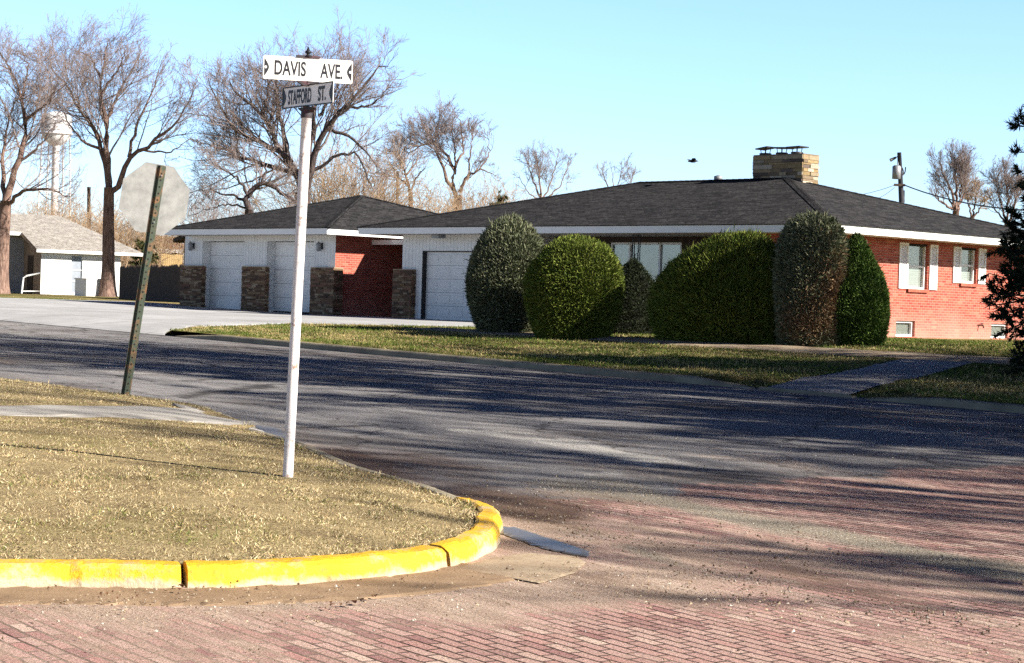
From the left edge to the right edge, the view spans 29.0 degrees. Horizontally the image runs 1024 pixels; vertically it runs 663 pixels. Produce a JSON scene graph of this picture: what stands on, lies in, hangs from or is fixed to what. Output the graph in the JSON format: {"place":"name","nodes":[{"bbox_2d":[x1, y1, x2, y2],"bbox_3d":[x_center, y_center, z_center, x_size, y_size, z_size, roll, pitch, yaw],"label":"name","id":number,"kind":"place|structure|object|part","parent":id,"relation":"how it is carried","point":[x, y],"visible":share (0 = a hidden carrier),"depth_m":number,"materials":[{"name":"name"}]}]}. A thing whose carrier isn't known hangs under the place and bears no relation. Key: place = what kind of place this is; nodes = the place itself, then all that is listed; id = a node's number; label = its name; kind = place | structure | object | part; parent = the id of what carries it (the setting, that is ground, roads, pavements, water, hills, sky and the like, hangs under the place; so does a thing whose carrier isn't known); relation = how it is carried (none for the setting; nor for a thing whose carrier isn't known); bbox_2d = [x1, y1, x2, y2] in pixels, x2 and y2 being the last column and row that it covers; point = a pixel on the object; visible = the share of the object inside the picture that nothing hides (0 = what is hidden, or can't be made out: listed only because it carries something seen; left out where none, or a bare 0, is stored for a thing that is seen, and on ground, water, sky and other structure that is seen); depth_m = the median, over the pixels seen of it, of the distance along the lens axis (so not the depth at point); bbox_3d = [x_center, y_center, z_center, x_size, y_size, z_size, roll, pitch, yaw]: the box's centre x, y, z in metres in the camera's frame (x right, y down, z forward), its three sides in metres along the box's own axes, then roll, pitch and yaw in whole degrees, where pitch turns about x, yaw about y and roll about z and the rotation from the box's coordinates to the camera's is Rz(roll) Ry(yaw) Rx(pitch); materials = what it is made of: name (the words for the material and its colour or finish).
{"place":"outdoors","nodes":[
{"label":"outdoors","id":0,"kind":"place"},
{"bbox_2d":[0,405,260,424],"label":"pavement","id":1,"kind":"structure","parent":0,"point":[160,413],"depth_m":19.04,"materials":[{"name":"concrete"}]},
{"bbox_2d":[0,298,474,334],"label":"driveway","id":2,"kind":"structure","parent":0,"point":[160,318],"depth_m":52.18,"materials":[{"name":"grey concrete"}]},
{"bbox_2d":[0,377,482,565],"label":"corner lawn","id":3,"kind":"structure","parent":0,"point":[378,539],"depth_m":12.59,"materials":[{"name":"beige plant"}]},
{"bbox_2d":[119,162,189,394],"bbox_3d":[-4.270,-0.395,22.744,0.800,3.079,0.063,9,1,-28],"label":"stop sign","id":4,"kind":"object","parent":3,"relation":"on","point":[154,198],"visible":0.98,"depth_m":22.74,"materials":[{"name":"silver metal"}]},
{"bbox_2d":[263,47,352,476],"bbox_3d":[-1.499,-0.346,14.148,0.580,3.369,0.391,2,1,19],"label":"street sign","id":5,"kind":"object","parent":3,"relation":"on","point":[308,72],"visible":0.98,"depth_m":14.10,"materials":[{"name":"white metal"}]},
{"bbox_2d":[0,320,1023,662],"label":"street","id":6,"kind":"structure","parent":0,"point":[402,416],"depth_m":14.80,"materials":[{"name":"grey asphalt"}]},
{"bbox_2d":[0,559,180,587],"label":"kerb","id":7,"kind":"structure","parent":6,"relation":"on","point":[106,573],"depth_m":10.03,"materials":[{"name":"yellow paint"}]},
{"bbox_2d":[0,377,210,409],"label":"kerb","id":8,"kind":"structure","parent":6,"relation":"on","point":[116,393],"depth_m":22.91,"materials":[{"name":"concrete"}]},
{"bbox_2d":[171,403,263,431],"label":"kerb ramp","id":9,"kind":"structure","parent":6,"relation":"on","point":[182,406],"depth_m":20.89,"materials":[{"name":"concrete"}]},
{"bbox_2d":[48,575,409,605],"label":"leaf litter","id":10,"kind":"object","parent":6,"relation":"on","point":[353,601],"visible":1,"depth_m":9.81,"materials":[{"name":"brown plant"}]},
{"bbox_2d":[0,563,518,605],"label":"gutter","id":11,"kind":"object","parent":6,"relation":"on","point":[445,577],"visible":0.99,"depth_m":9.99,"materials":[{"name":"concrete"}]},
{"bbox_2d":[254,425,284,437],"bbox_3d":[-2.284,1.020,19.219,0.304,0.054,2.933,2,1,-12],"label":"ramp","id":12,"kind":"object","parent":6,"relation":"on","point":[276,431],"visible":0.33,"depth_m":19.91,"materials":[{"name":"grey concrete"}]},
{"bbox_2d":[182,545,446,587],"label":"kerb","id":13,"kind":"structure","parent":6,"relation":"on","point":[306,569],"depth_m":10.47,"materials":[{"name":"yellow paint"}]},
{"bbox_2d":[245,429,458,498],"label":"kerb","id":14,"kind":"structure","parent":6,"relation":"on","point":[341,461],"depth_m":15.77,"materials":[{"name":"concrete"}]},
{"bbox_2d":[175,335,754,388],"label":"kerb","id":15,"kind":"structure","parent":6,"relation":"on","point":[678,378],"depth_m":36.69,"materials":[{"name":"concrete"}]},
{"bbox_2d":[429,497,502,566],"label":"kerb","id":16,"kind":"structure","parent":6,"relation":"on","point":[481,538],"depth_m":11.82,"materials":[{"name":"yellow paint"}]},
{"bbox_2d":[0,430,1023,662],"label":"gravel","id":17,"kind":"structure","parent":6,"relation":"on","point":[740,598],"depth_m":11.03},
{"bbox_2d":[458,553,585,582],"bbox_3d":[0.108,1.346,11.378,0.609,0.019,1.117,2,1,24],"label":"gutter","id":18,"kind":"object","parent":6,"relation":"on","point":[525,563],"visible":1,"depth_m":11.33,"materials":[{"name":"concrete"}]},
{"bbox_2d":[500,526,589,556],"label":"puddle","id":19,"kind":"object","parent":6,"relation":"on","point":[534,539],"visible":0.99,"depth_m":12.41,"materials":[{"name":"grey liquid"}]},
{"bbox_2d":[759,386,855,397],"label":"kerb","id":20,"kind":"structure","parent":6,"relation":"on","point":[805,392],"depth_m":31.54,"materials":[{"name":"concrete"}]},
{"bbox_2d":[867,397,1023,413],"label":"kerb","id":21,"kind":"structure","parent":6,"relation":"on","point":[976,405],"depth_m":29.57,"materials":[{"name":"concrete"}]},
{"bbox_2d":[0,293,1023,404],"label":"lawn","id":22,"kind":"structure","parent":0,"point":[753,380],"depth_m":37.59,"materials":[{"name":"green plant"}]},
{"bbox_2d":[0,18,96,293],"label":"bare tree","id":23,"kind":"object","parent":22,"relation":"on","point":[6,202],"visible":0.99,"depth_m":89.73,"materials":[{"name":"brown plant"}]},
{"bbox_2d":[9,213,142,295],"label":"cottage","id":24,"kind":"structure","parent":22,"relation":"on","point":[52,254],"depth_m":99.52,"materials":[{"name":"white paint"}]},
{"bbox_2d":[27,255,33,293],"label":"door","id":25,"kind":"structure","parent":24,"relation":"in","point":[31,257],"depth_m":99.42,"materials":[{"name":"brown wood"}]},
{"bbox_2d":[71,256,81,292],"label":"door","id":26,"kind":"structure","parent":24,"relation":"in","point":[76,263],"depth_m":98.93,"materials":[{"name":"white paint"}]},
{"bbox_2d":[11,170,163,266],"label":"brush thicket","id":27,"kind":"object","parent":22,"relation":"on","point":[74,219],"visible":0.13,"depth_m":114.36,"materials":[{"name":"brown plant"}]},
{"bbox_2d":[74,278,100,295],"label":"utility cabinet","id":28,"kind":"object","parent":22,"relation":"on","point":[87,286],"visible":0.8,"depth_m":91.67,"materials":[{"name":"white metal"}]},
{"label":"door","id":29,"kind":"part","parent":28,"relation":"part of","materials":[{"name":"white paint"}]},
{"bbox_2d":[87,187,90,227],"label":"wooden pole","id":30,"kind":"object","parent":22,"relation":"on","point":[88,193],"visible":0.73,"depth_m":117.92,"materials":[{"name":"brown wood"}]},
{"bbox_2d":[1,2,231,296],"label":"bare tree","id":31,"kind":"object","parent":22,"relation":"on","point":[108,279],"visible":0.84,"depth_m":91.68,"materials":[{"name":"brown plant"}]},
{"bbox_2d":[70,197,198,266],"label":"brush thicket","id":32,"kind":"object","parent":22,"relation":"on","point":[163,244],"visible":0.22,"depth_m":118.83,"materials":[{"name":"brown plant"}]},
{"bbox_2d":[126,238,159,266],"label":"evergreen bush","id":33,"kind":"object","parent":22,"relation":"on","point":[140,244],"visible":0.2,"depth_m":105.89,"materials":[{"name":"green plant"}]},
{"bbox_2d":[119,264,182,301],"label":"board fence","id":34,"kind":"object","parent":22,"relation":"on","point":[163,283],"visible":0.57,"depth_m":79.46,"materials":[{"name":"brown wood"}]},
{"bbox_2d":[153,236,183,265],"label":"tan house","id":35,"kind":"structure","parent":22,"relation":"on","point":[170,248],"depth_m":125.14,"materials":[{"name":"brown wood"}]},
{"bbox_2d":[161,254,181,265],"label":"yard fence","id":36,"kind":"object","parent":22,"relation":"on","point":[174,259],"visible":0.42,"depth_m":117.99,"materials":[{"name":"beige wood"}]},
{"bbox_2d":[173,236,184,264],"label":"shed","id":37,"kind":"structure","parent":22,"relation":"on","point":[179,239],"depth_m":100.07,"materials":[{"name":"beige"}]},
{"bbox_2d":[119,169,274,265],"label":"brush thicket","id":38,"kind":"object","parent":22,"relation":"on","point":[206,218],"visible":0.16,"depth_m":123.52,"materials":[{"name":"brown plant"}]},
{"bbox_2d":[186,136,310,217],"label":"bare tree","id":39,"kind":"object","parent":22,"relation":"on","point":[259,184],"visible":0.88,"depth_m":81.90,"materials":[{"name":"brown plant"}]},
{"bbox_2d":[163,4,425,222],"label":"bare tree","id":40,"kind":"object","parent":22,"relation":"on","point":[236,120],"visible":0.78,"depth_m":87.62,"materials":[{"name":"brown plant"}]},
{"bbox_2d":[164,195,437,316],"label":"garage building","id":41,"kind":"structure","parent":22,"relation":"on","point":[244,262],"depth_m":64.20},
{"bbox_2d":[210,242,244,308],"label":"garage door","id":42,"kind":"structure","parent":41,"relation":"in","point":[227,258],"depth_m":66.44,"materials":[{"name":"white paint"}]},
{"bbox_2d":[273,242,313,312],"bbox_3d":[-6.884,-1.740,63.797,0.060,2.270,2.388,1,1,-45],"label":"garage door","id":43,"kind":"structure","parent":41,"relation":"in","point":[284,251],"depth_m":64.13,"materials":[{"name":"white paint"}]},
{"bbox_2d":[372,240,402,244],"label":"breezeway roof","id":44,"kind":"structure","parent":41,"relation":"attached to","point":[387,242],"depth_m":62.44,"materials":[{"name":"paint"}]},
{"bbox_2d":[213,116,456,212],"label":"brush thicket","id":45,"kind":"object","parent":22,"relation":"on","point":[333,188],"visible":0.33,"depth_m":91.16,"materials":[{"name":"brown plant"}]},
{"bbox_2d":[374,122,432,205],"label":"bare tree","id":46,"kind":"object","parent":22,"relation":"on","point":[399,134],"visible":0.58,"depth_m":103.66,"materials":[{"name":"brown plant"}]},
{"bbox_2d":[389,89,501,208],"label":"bare tree","id":47,"kind":"object","parent":22,"relation":"on","point":[432,142],"visible":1,"depth_m":99.74,"materials":[{"name":"brown plant"}]},
{"bbox_2d":[361,163,561,212],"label":"brush thicket","id":48,"kind":"object","parent":22,"relation":"on","point":[480,203],"visible":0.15,"depth_m":93.29,"materials":[{"name":"brown plant"}]},
{"bbox_2d":[489,190,508,204],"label":"evergreen bush","id":49,"kind":"object","parent":22,"relation":"on","point":[501,199],"visible":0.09,"depth_m":91.92,"materials":[{"name":"green plant"}]},
{"bbox_2d":[463,212,545,332],"bbox_3d":[-0.101,-1.292,46.169,2.214,3.083,2.251,2,1,0],"label":"shrub","id":50,"kind":"object","parent":22,"relation":"on","point":[506,250],"visible":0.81,"depth_m":45.51,"materials":[{"name":"green plant"}]},
{"bbox_2d":[512,138,581,197],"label":"bare tree","id":51,"kind":"object","parent":22,"relation":"on","point":[537,164],"visible":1,"depth_m":124.92,"materials":[{"name":"brown plant"}]},
{"bbox_2d":[521,233,625,339],"bbox_3d":[1.360,-0.919,43.883,2.403,2.587,2.177,2,1,0],"label":"shrub","id":52,"kind":"object","parent":22,"relation":"on","point":[574,287],"visible":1,"depth_m":43.22,"materials":[{"name":"green plant"}]},
{"bbox_2d":[593,153,641,186],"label":"bare tree","id":53,"kind":"object","parent":22,"relation":"on","point":[633,173],"visible":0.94,"depth_m":150.17,"materials":[{"name":"brown plant"}]},
{"bbox_2d":[612,257,654,333],"bbox_3d":[2.815,-0.745,46.298,2.101,2.016,2.125,2,1,0],"label":"shrub","id":54,"kind":"object","parent":22,"relation":"on","point":[633,320],"visible":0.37,"depth_m":45.71,"materials":[{"name":"green plant"}]},
{"bbox_2d":[357,146,1023,339],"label":"brick house","id":55,"kind":"structure","parent":22,"relation":"on","point":[936,263],"depth_m":53.88,"materials":[{"name":"red brick"}]},
{"bbox_2d":[425,252,471,320],"bbox_3d":[-1.571,-1.331,58.214,0.054,2.000,2.780,1,1,-45],"label":"garage door","id":56,"kind":"structure","parent":55,"relation":"in","point":[446,299],"depth_m":58.53,"materials":[{"name":"white paint"}]},
{"bbox_2d":[611,242,681,280],"bbox_3d":[3.708,-1.459,54.774,0.120,2.000,2.600,1,1,-45],"label":"window","id":57,"kind":"structure","parent":55,"relation":"in","point":[653,255],"depth_m":54.71,"materials":[{"name":"glass"}]},
{"bbox_2d":[896,321,912,336],"bbox_3d":[10.071,-0.078,51.344,0.856,0.406,0.129,1,1,-45],"label":"window","id":58,"kind":"structure","parent":55,"relation":"in","point":[902,327],"depth_m":51.45,"materials":[{"name":"white glass"}]},
{"bbox_2d":[908,246,925,288],"bbox_3d":[10.455,-1.696,51.649,0.916,1.176,0.129,1,1,-45],"label":"window","id":59,"kind":"structure","parent":55,"relation":"in","point":[917,255],"depth_m":51.79,"materials":[{"name":"white glass"}]},
{"bbox_2d":[961,250,974,283],"bbox_3d":[12.170,-1.777,53.354,0.796,0.956,0.129,1,1,-45],"label":"window","id":60,"kind":"structure","parent":55,"relation":"in","point":[968,256],"depth_m":53.51,"materials":[{"name":"white glass"}]},
{"bbox_2d":[991,324,1005,337],"bbox_3d":[13.296,-0.018,54.564,0.856,0.396,0.129,1,1,-45],"label":"window","id":61,"kind":"structure","parent":55,"relation":"in","point":[994,327],"depth_m":54.62,"materials":[{"name":"white glass"}]},
{"bbox_2d":[642,221,776,343],"bbox_3d":[4.476,-0.981,42.533,3.434,2.844,2.332,2,1,24],"label":"hedge","id":62,"kind":"object","parent":22,"relation":"on","point":[717,287],"visible":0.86,"depth_m":41.82,"materials":[{"name":"green plant"}]},
{"bbox_2d":[769,207,851,346],"bbox_3d":[6.228,-1.044,41.198,1.788,3.106,1.836,2,1,0],"label":"shrub","id":63,"kind":"object","parent":22,"relation":"on","point":[810,267],"visible":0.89,"depth_m":40.57,"materials":[{"name":"green plant"}]},
{"bbox_2d":[829,231,891,346],"bbox_3d":[7.096,-0.800,41.117,1.620,2.613,1.659,2,1,0],"label":"shrub","id":64,"kind":"object","parent":22,"relation":"on","point":[864,317],"visible":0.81,"depth_m":40.59,"materials":[{"name":"green plant"}]},
{"bbox_2d":[770,359,968,394],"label":"front walk","id":65,"kind":"structure","parent":22,"relation":"on","point":[847,382],"depth_m":33.85,"materials":[{"name":"concrete"}]},
{"bbox_2d":[889,152,905,202],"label":"utility pole","id":66,"kind":"object","parent":22,"relation":"on","point":[897,172],"visible":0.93,"depth_m":91.89,"materials":[{"name":"wood"}]},
{"bbox_2d":[904,184,1022,210],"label":"power line","id":67,"kind":"object","parent":66,"relation":"attached to","point":[956,200],"visible":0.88,"depth_m":83.39,"materials":[{"name":"metal"}]},
{"bbox_2d":[924,138,984,214],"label":"bare tree","id":68,"kind":"object","parent":22,"relation":"on","point":[958,166],"visible":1,"depth_m":111.82,"materials":[{"name":"brown plant"}]},
{"bbox_2d":[952,171,993,218],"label":"bare tree","id":69,"kind":"object","parent":22,"relation":"on","point":[968,199],"visible":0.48,"depth_m":115.98,"materials":[{"name":"brown plant"}]},
{"bbox_2d":[977,104,1023,375],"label":"evergreen tree","id":70,"kind":"object","parent":22,"relation":"on","point":[1015,278],"visible":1,"depth_m":34.02,"materials":[{"name":"green plant"}]},
{"bbox_2d":[979,153,1023,225],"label":"bare tree","id":71,"kind":"object","parent":22,"relation":"on","point":[1008,181],"visible":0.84,"depth_m":107.63,"materials":[{"name":"brown plant"}]},
{"bbox_2d":[0,0,1023,264],"label":"sky","id":72,"kind":"structure","parent":0,"point":[858,84],"materials":[{"name":"blue"}]},
{"bbox_2d":[687,158,697,162],"bbox_3d":[5.245,-4.998,57.984,0.370,0.117,0.526,1,1,-43],"label":"bird","id":73,"kind":"object","parent":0,"point":[693,160],"visible":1,"depth_m":57.95},
{"bbox_2d":[406,327,1020,364],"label":"sidewalk","id":74,"kind":"structure","parent":0,"point":[922,356],"depth_m":39.59,"materials":[{"name":"concrete"}]},
{"bbox_3d":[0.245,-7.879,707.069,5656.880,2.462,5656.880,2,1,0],"label":"ground","id":75,"kind":"structure","parent":0,"visible":0},
{"bbox_2d":[37,111,72,220],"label":"water tower","id":76,"kind":"structure","parent":75,"relation":"on","point":[55,179],"depth_m":558.00,"materials":[{"name":"white metal"}]}
]}

